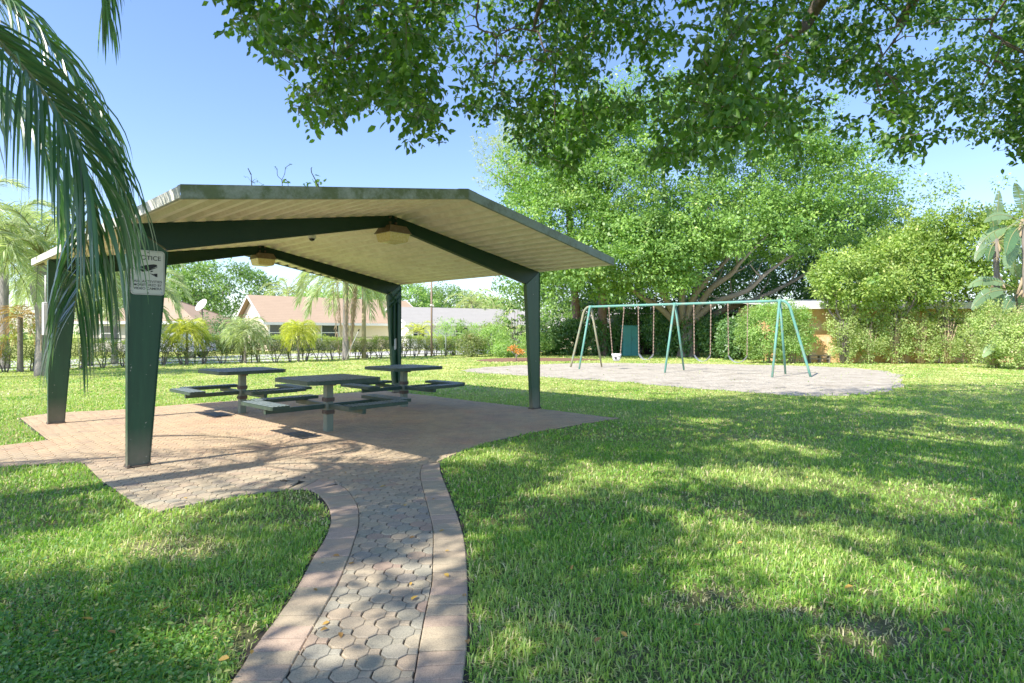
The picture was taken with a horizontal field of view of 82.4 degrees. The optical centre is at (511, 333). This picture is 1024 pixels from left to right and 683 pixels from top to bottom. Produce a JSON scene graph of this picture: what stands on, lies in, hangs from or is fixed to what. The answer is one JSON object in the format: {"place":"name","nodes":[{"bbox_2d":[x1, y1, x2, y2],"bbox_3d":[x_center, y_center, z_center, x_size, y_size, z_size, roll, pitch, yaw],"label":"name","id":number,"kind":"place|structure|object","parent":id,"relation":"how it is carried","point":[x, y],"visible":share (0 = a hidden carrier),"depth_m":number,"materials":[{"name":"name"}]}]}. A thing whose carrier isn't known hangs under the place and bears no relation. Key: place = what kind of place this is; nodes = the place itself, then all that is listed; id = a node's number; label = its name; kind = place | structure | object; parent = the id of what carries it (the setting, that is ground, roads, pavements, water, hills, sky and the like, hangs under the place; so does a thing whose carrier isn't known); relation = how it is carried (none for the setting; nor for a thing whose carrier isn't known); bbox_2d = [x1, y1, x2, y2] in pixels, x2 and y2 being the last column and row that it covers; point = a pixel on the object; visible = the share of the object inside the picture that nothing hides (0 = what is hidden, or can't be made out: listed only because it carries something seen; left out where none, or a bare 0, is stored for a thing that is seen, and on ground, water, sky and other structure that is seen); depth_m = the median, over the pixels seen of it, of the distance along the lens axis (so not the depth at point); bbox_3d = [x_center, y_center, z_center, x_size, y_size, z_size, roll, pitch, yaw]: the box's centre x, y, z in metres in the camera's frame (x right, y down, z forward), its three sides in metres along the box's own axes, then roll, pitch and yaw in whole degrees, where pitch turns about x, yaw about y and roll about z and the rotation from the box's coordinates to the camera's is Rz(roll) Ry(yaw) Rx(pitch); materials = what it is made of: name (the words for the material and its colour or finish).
{"place":"outdoors","nodes":[
{"label":"outdoors","id":0,"kind":"place"},
{"bbox_2d":[74,298,238,351],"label":"house","id":1,"kind":"structure","parent":0,"point":[191,311],"depth_m":45.89,"materials":[{"name":"beige paint"}]},
{"bbox_2d":[11,349,466,366],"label":"road","id":2,"kind":"structure","parent":0,"point":[337,354],"depth_m":35.08,"materials":[{"name":"asphalt"}]},
{"bbox_2d":[0,391,617,682],"bbox_3d":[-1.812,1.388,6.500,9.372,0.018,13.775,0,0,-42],"label":"paved patio","id":3,"kind":"structure","parent":0,"point":[251,450],"depth_m":6.12,"materials":[{"name":"brick"}]},
{"bbox_2d":[169,367,311,413],"bbox_3d":[-4.680,1.011,10.150,1.860,0.778,1.860,0,0,43],"label":"picnic table","id":4,"kind":"object","parent":3,"relation":"on","point":[241,392],"visible":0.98,"depth_m":9.99,"materials":[{"name":"green metal"}]},
{"bbox_2d":[31,184,613,468],"bbox_3d":[-3.189,-0.204,9.768,7.238,3.208,6.573,0,0,43],"label":"picnic shelter","id":5,"kind":"object","parent":3,"relation":"on","point":[460,233],"visible":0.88,"depth_m":8.42,"materials":[{"name":"green paint"}]},
{"bbox_2d":[131,250,163,294],"bbox_3d":[-3.810,-0.635,6.124,0.010,0.464,0.310,0,0,43],"label":"notice sign","id":6,"kind":"object","parent":5,"relation":"attached to","point":[155,284],"visible":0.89,"depth_m":6.15,"materials":[{"name":"metal"}]},
{"bbox_2d":[249,253,276,266],"bbox_3d":[-4.823,-1.420,11.329,0.384,0.232,0.384,0,0,43],"label":"ceiling lamp","id":7,"kind":"object","parent":5,"relation":"attached to","point":[263,259],"visible":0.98,"depth_m":11.22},
{"bbox_2d":[374,224,410,244],"bbox_3d":[-1.720,-1.420,8.442,0.384,0.232,0.384,0,0,43],"label":"ceiling lamp","id":8,"kind":"object","parent":5,"relation":"attached to","point":[392,234],"visible":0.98,"depth_m":8.33,"materials":[{"name":"glass"}]},
{"bbox_2d":[241,374,410,431],"bbox_3d":[-2.600,1.011,8.280,1.860,0.778,1.860,0,0,43],"label":"picnic table","id":9,"kind":"object","parent":3,"relation":"on","point":[327,405],"visible":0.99,"depth_m":8.15,"materials":[{"name":"green metal"}]},
{"bbox_2d":[231,463,467,682],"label":"footpath border","id":10,"kind":"object","parent":3,"relation":"on","point":[272,657],"visible":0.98,"depth_m":3.05,"materials":[{"name":"concrete"}]},
{"bbox_2d":[340,364,464,406],"bbox_3d":[-2.040,1.011,11.050,1.860,0.778,1.860,0,0,43],"label":"picnic table","id":11,"kind":"object","parent":3,"relation":"on","point":[403,387],"visible":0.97,"depth_m":10.87,"materials":[{"name":"green metal"}]},
{"bbox_2d":[0,334,1023,682],"bbox_3d":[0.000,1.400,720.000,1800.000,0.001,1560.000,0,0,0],"label":"ground","id":12,"kind":"structure","parent":0,"point":[692,604],"depth_m":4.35,"materials":[{"name":"plant"}]},
{"bbox_2d":[0,333,27,371],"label":"hedge shrub","id":13,"kind":"object","parent":12,"relation":"on","point":[9,351],"visible":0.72,"depth_m":21.01,"materials":[{"name":"green plant"}]},
{"bbox_2d":[0,304,35,371],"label":"drooping palm","id":14,"kind":"object","parent":12,"relation":"on","point":[19,318],"visible":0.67,"depth_m":20.92,"materials":[{"name":"plant"}]},
{"bbox_2d":[13,338,35,370],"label":"hedge shrub","id":15,"kind":"object","parent":12,"relation":"on","point":[31,353],"visible":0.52,"depth_m":21.55,"materials":[{"name":"green plant"}]},
{"bbox_2d":[0,175,56,308],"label":"queen palm","id":16,"kind":"object","parent":12,"relation":"on","point":[20,265],"visible":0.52,"depth_m":18.37,"materials":[{"name":"plant"}]},
{"bbox_2d":[0,196,92,368],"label":"queen palm","id":17,"kind":"object","parent":12,"relation":"on","point":[4,292],"visible":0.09,"depth_m":22.88,"materials":[{"name":"plant"}]},
{"bbox_2d":[0,199,122,375],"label":"queen palm","id":18,"kind":"object","parent":12,"relation":"on","point":[30,241],"visible":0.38,"depth_m":18.79,"materials":[{"name":"plant"}]},
{"bbox_2d":[9,266,124,323],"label":"queen palm","id":19,"kind":"object","parent":12,"relation":"on","point":[23,297],"visible":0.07,"depth_m":26.58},
{"bbox_2d":[0,0,158,401],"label":"palm","id":20,"kind":"object","parent":12,"relation":"on","point":[79,187],"visible":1,"depth_m":3.85,"materials":[{"name":"plant"}]},
{"bbox_2d":[71,338,96,368],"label":"hedge shrub","id":21,"kind":"object","parent":12,"relation":"on","point":[76,340],"visible":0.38,"depth_m":22.93,"materials":[{"name":"green plant"}]},
{"bbox_2d":[9,219,166,365],"bbox_3d":[-18.047,-1.689,24.902,5.604,6.378,5.108,0,0,18],"label":"queen palm","id":22,"kind":"object","parent":12,"relation":"on","point":[116,273],"visible":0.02,"depth_m":24.18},
{"bbox_2d":[90,337,120,367],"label":"hedge shrub","id":23,"kind":"object","parent":12,"relation":"on","point":[100,354],"visible":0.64,"depth_m":23.68,"materials":[{"name":"green plant"}]},
{"bbox_2d":[75,275,179,362],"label":"queen palm","id":24,"kind":"object","parent":12,"relation":"on","point":[171,293],"visible":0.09,"depth_m":26.93,"materials":[{"name":"plant"}]},
{"bbox_2d":[101,264,192,321],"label":"queen palm","id":25,"kind":"object","parent":12,"relation":"on","point":[177,308],"visible":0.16,"depth_m":31.92,"materials":[{"name":"plant"}]},
{"bbox_2d":[0,518,297,682],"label":"ground cover","id":26,"kind":"object","parent":12,"relation":"on","point":[144,656],"visible":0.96,"depth_m":2.60,"materials":[{"name":"green plant"}]},
{"bbox_2d":[160,333,178,364],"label":"hedge shrub","id":27,"kind":"object","parent":12,"relation":"on","point":[166,353],"visible":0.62,"depth_m":25.59,"materials":[{"name":"green plant"}]},
{"bbox_2d":[169,338,194,364],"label":"hedge shrub","id":28,"kind":"object","parent":12,"relation":"on","point":[179,354],"visible":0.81,"depth_m":25.95,"materials":[{"name":"green plant"}]},
{"bbox_2d":[161,317,212,364],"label":"date palm","id":29,"kind":"object","parent":12,"relation":"on","point":[187,328],"visible":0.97,"depth_m":25.84,"materials":[{"name":"plant"}]},
{"bbox_2d":[166,262,228,315],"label":"broadleaf tree","id":30,"kind":"object","parent":12,"relation":"on","point":[172,267],"visible":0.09,"depth_m":65.33,"materials":[{"name":"green plant"}]},
{"bbox_2d":[189,334,217,363],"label":"hedge shrub","id":31,"kind":"object","parent":12,"relation":"on","point":[206,353],"visible":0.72,"depth_m":26.42,"materials":[{"name":"green plant"}]},
{"bbox_2d":[210,335,236,363],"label":"hedge shrub","id":32,"kind":"object","parent":12,"relation":"on","point":[218,348],"visible":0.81,"depth_m":26.83,"materials":[{"name":"green plant"}]},
{"bbox_2d":[184,311,263,353],"bbox_3d":[-19.910,-0.028,40.156,6.838,3.128,3.074,0,0,0],"label":"garden shrub","id":33,"kind":"object","parent":12,"relation":"on","point":[216,326],"visible":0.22,"depth_m":39.73,"materials":[{"name":"green plant"}]},
{"bbox_2d":[164,258,284,316],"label":"broadleaf tree","id":34,"kind":"object","parent":12,"relation":"on","point":[250,276],"visible":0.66,"depth_m":60.56,"materials":[{"name":"green plant"}]},
{"bbox_2d":[227,337,251,362],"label":"hedge shrub","id":35,"kind":"object","parent":12,"relation":"on","point":[241,349],"visible":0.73,"depth_m":27.19,"materials":[{"name":"green plant"}]},
{"bbox_2d":[218,316,272,362],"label":"date palm","id":36,"kind":"object","parent":12,"relation":"on","point":[249,329],"visible":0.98,"depth_m":26.85,"materials":[{"name":"green plant"}]},
{"bbox_2d":[0,336,541,368],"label":"wire fence","id":37,"kind":"object","parent":12,"relation":"on","point":[410,354],"visible":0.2,"depth_m":27.62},
{"bbox_2d":[263,334,287,361],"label":"hedge shrub","id":38,"kind":"object","parent":12,"relation":"on","point":[275,347],"visible":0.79,"depth_m":28.17,"materials":[{"name":"green plant"}]},
{"bbox_2d":[258,276,312,296],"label":"coconut palm","id":39,"kind":"object","parent":12,"relation":"on","point":[287,289],"visible":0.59,"depth_m":57.65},
{"bbox_2d":[278,319,320,361],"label":"date palm","id":40,"kind":"object","parent":12,"relation":"on","point":[298,329],"visible":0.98,"depth_m":28.34,"materials":[{"name":"plant"}]},
{"bbox_2d":[310,333,330,359],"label":"hedge shrub","id":41,"kind":"object","parent":12,"relation":"on","point":[319,347],"visible":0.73,"depth_m":30.00,"materials":[{"name":"green plant"}]},
{"bbox_2d":[235,295,412,350],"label":"house","id":42,"kind":"structure","parent":12,"relation":"on","point":[275,312],"depth_m":49.59,"materials":[{"name":"beige paint"}]},
{"bbox_2d":[321,325,338,340],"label":"window","id":43,"kind":"structure","parent":42,"relation":"in","point":[329,330],"depth_m":48.98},
{"bbox_2d":[322,336,341,359],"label":"hedge shrub","id":44,"kind":"object","parent":12,"relation":"on","point":[333,343],"visible":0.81,"depth_m":30.57,"materials":[{"name":"green plant"}]},
{"bbox_2d":[292,271,386,359],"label":"queen palm","id":45,"kind":"object","parent":12,"relation":"on","point":[304,277],"visible":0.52,"depth_m":30.36,"materials":[{"name":"plant"}]},
{"bbox_2d":[361,288,365,358],"bbox_3d":[-8.108,-1.010,31.996,0.253,5.020,0.253,0,0,0],"label":"wooden pole","id":46,"kind":"object","parent":12,"relation":"on","point":[363,355],"visible":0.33,"depth_m":31.89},
{"bbox_2d":[375,283,446,307],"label":"broadleaf tree","id":47,"kind":"object","parent":12,"relation":"on","point":[421,290],"visible":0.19,"depth_m":63.88,"materials":[{"name":"green plant"}]},
{"bbox_2d":[401,320,437,353],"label":"feather palm","id":48,"kind":"object","parent":12,"relation":"on","point":[419,330],"visible":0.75,"depth_m":39.94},
{"bbox_2d":[412,281,487,308],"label":"broadleaf tree","id":49,"kind":"object","parent":12,"relation":"on","point":[440,290],"visible":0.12,"depth_m":68.35,"materials":[{"name":"green plant"}]},
{"bbox_2d":[386,307,525,349],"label":"house","id":50,"kind":"structure","parent":12,"relation":"on","point":[415,315],"depth_m":53.52,"materials":[{"name":"white paint"}]},
{"bbox_2d":[433,316,482,354],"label":"garden shrub","id":51,"kind":"object","parent":12,"relation":"on","point":[445,328],"visible":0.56,"depth_m":37.32,"materials":[{"name":"green plant"}]},
{"bbox_2d":[443,288,495,310],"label":"coconut palm","id":52,"kind":"object","parent":12,"relation":"on","point":[471,303],"visible":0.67,"depth_m":59.81,"materials":[{"name":"plant"}]},
{"bbox_2d":[452,330,490,356],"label":"garden shrub","id":53,"kind":"object","parent":12,"relation":"on","point":[472,340],"visible":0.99,"depth_m":34.37,"materials":[{"name":"green plant"}]},
{"bbox_2d":[477,322,513,355],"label":"garden shrub","id":54,"kind":"object","parent":12,"relation":"on","point":[494,334],"visible":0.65,"depth_m":35.55,"materials":[{"name":"green plant"}]},
{"bbox_2d":[482,309,518,354],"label":"garden shrub","id":55,"kind":"object","parent":12,"relation":"on","point":[499,320],"visible":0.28,"depth_m":37.72,"materials":[{"name":"green plant"}]},
{"bbox_2d":[489,339,526,356],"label":"garden shrub","id":56,"kind":"object","parent":12,"relation":"on","point":[501,349],"visible":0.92,"depth_m":33.94,"materials":[{"name":"green plant"}]},
{"bbox_2d":[498,299,525,355],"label":"leaved plant","id":57,"kind":"object","parent":12,"relation":"on","point":[506,313],"visible":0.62,"depth_m":36.48,"materials":[{"name":"green plant"}]},
{"bbox_2d":[470,104,583,353],"bbox_3d":[0.965,-6.933,38.632,7.632,16.966,6.629,0,0,0],"label":"broadleaf tree","id":58,"kind":"object","parent":12,"relation":"on","point":[576,304],"visible":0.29,"depth_m":37.83,"materials":[{"name":"plant"}]},
{"bbox_2d":[517,332,554,354],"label":"garden shrub","id":59,"kind":"object","parent":12,"relation":"on","point":[523,340],"visible":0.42,"depth_m":35.54,"materials":[{"name":"green plant"}]},
{"bbox_2d":[476,358,599,361],"bbox_3d":[1.204,1.392,31.228,6.622,0.001,4.442,0,0,-16],"label":"mulch bed","id":60,"kind":"object","parent":12,"relation":"on","point":[523,359],"visible":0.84,"depth_m":31.01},
{"bbox_2d":[514,310,566,354],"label":"thicket shrub","id":61,"kind":"object","parent":12,"relation":"on","point":[544,327],"visible":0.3,"depth_m":37.59,"materials":[{"name":"green plant"}]},
{"bbox_2d":[540,300,584,353],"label":"thicket shrub","id":62,"kind":"object","parent":12,"relation":"on","point":[551,308],"visible":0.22,"depth_m":39.79,"materials":[{"name":"green plant"}]},
{"bbox_2d":[544,318,595,354],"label":"thicket shrub","id":63,"kind":"object","parent":12,"relation":"on","point":[567,349],"visible":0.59,"depth_m":37.10,"materials":[{"name":"green plant"}]},
{"bbox_2d":[510,264,635,323],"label":"broadleaf tree","id":64,"kind":"object","parent":12,"relation":"on","point":[583,306],"visible":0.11,"depth_m":41.89,"materials":[{"name":"green plant"}]},
{"bbox_2d":[562,313,618,355],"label":"thicket shrub","id":65,"kind":"object","parent":12,"relation":"on","point":[592,348],"visible":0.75,"depth_m":36.58,"materials":[{"name":"green plant"}]},
{"bbox_2d":[540,131,640,355],"bbox_3d":[5.054,-5.706,37.795,7.049,14.512,6.549,0,0,0],"label":"tree","id":66,"kind":"object","parent":12,"relation":"on","point":[602,313],"visible":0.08,"depth_m":36.78,"materials":[{"name":"plant"}]},
{"bbox_2d":[597,321,622,355],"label":"thicket shrub","id":67,"kind":"object","parent":12,"relation":"on","point":[616,344],"visible":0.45,"depth_m":36.94,"materials":[{"name":"green plant"}]},
{"bbox_2d":[202,0,1023,181],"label":"overhanging tree","id":68,"kind":"object","parent":12,"relation":"on","point":[395,94],"visible":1,"depth_m":6.69,"materials":[{"name":"green plant"}]},
{"bbox_2d":[621,325,639,355],"bbox_3d":[7.367,0.457,36.567,1.050,1.886,0.660,0,0,-3],"label":"utility cabinet","id":69,"kind":"object","parent":12,"relation":"on","point":[629,335],"visible":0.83,"depth_m":36.27,"materials":[{"name":"metal"}]},
{"bbox_2d":[607,290,667,354],"bbox_3d":[8.501,-0.687,38.496,4.870,4.500,2.509,0,0,0],"label":"thicket shrub","id":70,"kind":"object","parent":12,"relation":"on","point":[624,322],"visible":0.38,"depth_m":38.27,"materials":[{"name":"green plant"}]},
{"bbox_2d":[641,309,695,356],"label":"thicket shrub","id":71,"kind":"object","parent":12,"relation":"on","point":[661,343],"visible":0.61,"depth_m":35.15,"materials":[{"name":"green plant"}]},
{"bbox_2d":[583,240,755,352],"bbox_3d":[10.640,-2.924,41.530,12.787,8.949,10.458,0,0,0],"label":"broadleaf tree","id":72,"kind":"object","parent":12,"relation":"on","point":[724,273],"visible":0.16,"depth_m":39.30,"materials":[{"name":"green plant"}]},
{"bbox_2d":[461,363,904,396],"bbox_3d":[6.600,1.394,21.775,14.357,0.001,13.034,0,0,45],"label":"sand pit","id":73,"kind":"object","parent":12,"relation":"on","point":[757,378],"visible":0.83,"depth_m":18.85,"materials":[{"name":"sand"}]},
{"bbox_2d":[570,299,811,376],"bbox_3d":[5.963,0.150,21.322,8.981,2.525,1.908,0,0,37],"label":"swing set","id":74,"kind":"object","parent":73,"relation":"on","point":[779,308],"visible":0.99,"depth_m":20.80,"materials":[{"name":"teal paint"}]},
{"bbox_2d":[666,305,719,356],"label":"thicket shrub","id":75,"kind":"object","parent":12,"relation":"on","point":[685,347],"visible":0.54,"depth_m":34.11,"materials":[{"name":"green plant"}]},
{"bbox_2d":[476,61,925,356],"bbox_3d":[11.357,-7.066,34.752,26.639,17.214,12.571,0,0,0],"label":"spreading tree","id":76,"kind":"object","parent":12,"relation":"on","point":[655,241],"visible":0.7,"depth_m":32.00,"materials":[{"name":"green plant"}]},
{"bbox_2d":[623,239,792,313],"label":"broadleaf tree","id":77,"kind":"object","parent":12,"relation":"on","point":[733,286],"visible":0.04,"depth_m":43.73,"materials":[{"name":"green plant"}]},
{"bbox_2d":[696,311,737,357],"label":"thicket shrub","id":78,"kind":"object","parent":12,"relation":"on","point":[705,334],"visible":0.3,"depth_m":32.90,"materials":[{"name":"green plant"}]},
{"bbox_2d":[714,312,764,359],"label":"thicket shrub","id":79,"kind":"object","parent":12,"relation":"on","point":[734,352],"visible":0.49,"depth_m":30.60,"materials":[{"name":"green plant"}]},
{"bbox_2d":[673,239,819,319],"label":"broadleaf tree","id":80,"kind":"object","parent":12,"relation":"on","point":[759,287],"visible":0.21,"depth_m":41.17,"materials":[{"name":"green plant"}]},
{"bbox_2d":[732,296,800,362],"bbox_3d":[12.015,-0.133,27.260,3.525,3.222,1.731,0,0,0],"label":"vine shrub","id":81,"kind":"object","parent":12,"relation":"on","point":[754,334],"visible":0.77,"depth_m":27.00,"materials":[{"name":"green plant"}]},
{"bbox_2d":[765,294,819,363],"bbox_3d":[12.994,-0.182,26.981,2.601,3.327,1.715,0,0,0],"label":"vine shrub","id":82,"kind":"object","parent":12,"relation":"on","point":[806,336],"visible":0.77,"depth_m":26.78,"materials":[{"name":"green plant"}]},
{"bbox_2d":[746,194,887,299],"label":"broadleaf tree","id":83,"kind":"object","parent":12,"relation":"on","point":[795,283],"visible":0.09,"depth_m":42.77,"materials":[{"name":"green plant"}]},
{"bbox_2d":[822,303,868,363],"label":"vine shrub","id":84,"kind":"object","parent":12,"relation":"on","point":[840,348],"visible":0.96,"depth_m":26.64,"materials":[{"name":"green plant"}]},
{"bbox_2d":[802,235,908,363],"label":"broadleaf tree","id":85,"kind":"object","parent":12,"relation":"on","point":[823,278],"visible":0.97,"depth_m":26.22,"materials":[{"name":"green plant"}]},
{"bbox_2d":[788,191,950,299],"bbox_3d":[22.560,-3.906,37.811,10.450,10.912,7.723,0,0,0],"label":"broadleaf tree","id":86,"kind":"object","parent":12,"relation":"on","point":[806,262],"visible":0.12,"depth_m":37.21,"materials":[{"name":"green plant"}]},
{"bbox_2d":[849,306,890,363],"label":"vine shrub","id":87,"kind":"object","parent":12,"relation":"on","point":[868,342],"visible":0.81,"depth_m":26.74,"materials":[{"name":"green plant"}]},
{"bbox_2d":[727,300,1015,362],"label":"orange building","id":88,"kind":"structure","parent":12,"relation":"on","point":[819,312],"depth_m":27.89,"materials":[{"name":"paint"}]},
{"bbox_2d":[870,302,918,363],"bbox_3d":[17.416,-0.028,26.690,1.800,2.962,1.846,0,0,45],"label":"vine shrub","id":89,"kind":"object","parent":12,"relation":"on","point":[894,344],"visible":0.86,"depth_m":26.57,"materials":[{"name":"green plant"}]},
{"bbox_2d":[854,221,957,363],"bbox_3d":[17.927,-1.853,27.217,4.527,6.805,4.282,0,0,0],"label":"broadleaf tree","id":90,"kind":"object","parent":12,"relation":"on","point":[911,278],"visible":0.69,"depth_m":26.27,"materials":[{"name":"green plant"}]},
{"bbox_2d":[900,307,947,363],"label":"vine shrub","id":91,"kind":"object","parent":12,"relation":"on","point":[922,351],"visible":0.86,"depth_m":26.76,"materials":[{"name":"green plant"}]},
{"bbox_2d":[875,172,992,363],"bbox_3d":[19.600,-3.027,27.126,4.786,9.155,3.675,0,0,30],"label":"broadleaf tree","id":92,"kind":"object","parent":12,"relation":"on","point":[949,255],"visible":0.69,"depth_m":26.50,"materials":[{"name":"green plant"}]},
{"bbox_2d":[925,293,971,363],"bbox_3d":[19.846,-0.184,26.615,2.142,3.276,1.623,0,0,0],"label":"vine shrub","id":93,"kind":"object","parent":12,"relation":"on","point":[957,344],"visible":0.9,"depth_m":26.58,"materials":[{"name":"green plant"}]},
{"bbox_2d":[902,199,1023,362],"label":"broadleaf tree","id":94,"kind":"object","parent":12,"relation":"on","point":[1002,272],"visible":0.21,"depth_m":26.44,"materials":[{"name":"green plant"}]},
{"bbox_2d":[951,304,988,363],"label":"vine shrub","id":95,"kind":"object","parent":12,"relation":"on","point":[967,348],"visible":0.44,"depth_m":26.72,"materials":[{"name":"green plant"}]},
{"bbox_2d":[928,171,1023,315],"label":"broadleaf tree","id":96,"kind":"object","parent":12,"relation":"on","point":[1009,222],"visible":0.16,"depth_m":26.38,"materials":[{"name":"green plant"}]},
{"bbox_2d":[963,299,1018,367],"bbox_3d":[19.495,0.020,23.548,2.420,2.892,1.550,0,0,13],"label":"vine shrub","id":97,"kind":"object","parent":12,"relation":"on","point":[991,362],"visible":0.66,"depth_m":23.52,"materials":[{"name":"green plant"}]},
{"bbox_2d":[968,253,1021,323],"bbox_3d":[20.839,-1.137,23.437,4.431,5.080,2.146,0,0,0],"label":"paddle leaf plant","id":98,"kind":"object","parent":12,"relation":"on","point":[995,293],"visible":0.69,"depth_m":24.02,"materials":[{"name":"green plant"}]},
{"bbox_2d":[974,190,1023,366],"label":"paddle leaf plant","id":99,"kind":"object","parent":12,"relation":"on","point":[994,249],"visible":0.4,"depth_m":24.41,"materials":[{"name":"green plant"}]},
{"bbox_2d":[976,183,1023,337],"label":"paddle leaf plant","id":100,"kind":"object","parent":12,"relation":"on","point":[1016,236],"visible":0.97,"depth_m":23.32,"materials":[{"name":"green plant"}]},
{"bbox_2d":[979,295,1023,358],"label":"paddle leaf plant","id":101,"kind":"object","parent":12,"relation":"on","point":[986,351],"visible":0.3,"depth_m":23.26,"materials":[{"name":"green plant"}]},
{"bbox_2d":[986,305,1023,369],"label":"vine shrub","id":102,"kind":"object","parent":12,"relation":"on","point":[1017,352],"visible":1,"depth_m":22.50,"materials":[{"name":"green plant"}]},
{"bbox_2d":[0,0,1023,333],"label":"sky","id":103,"kind":"structure","parent":0,"point":[191,106],"materials":[{"name":"blue"}]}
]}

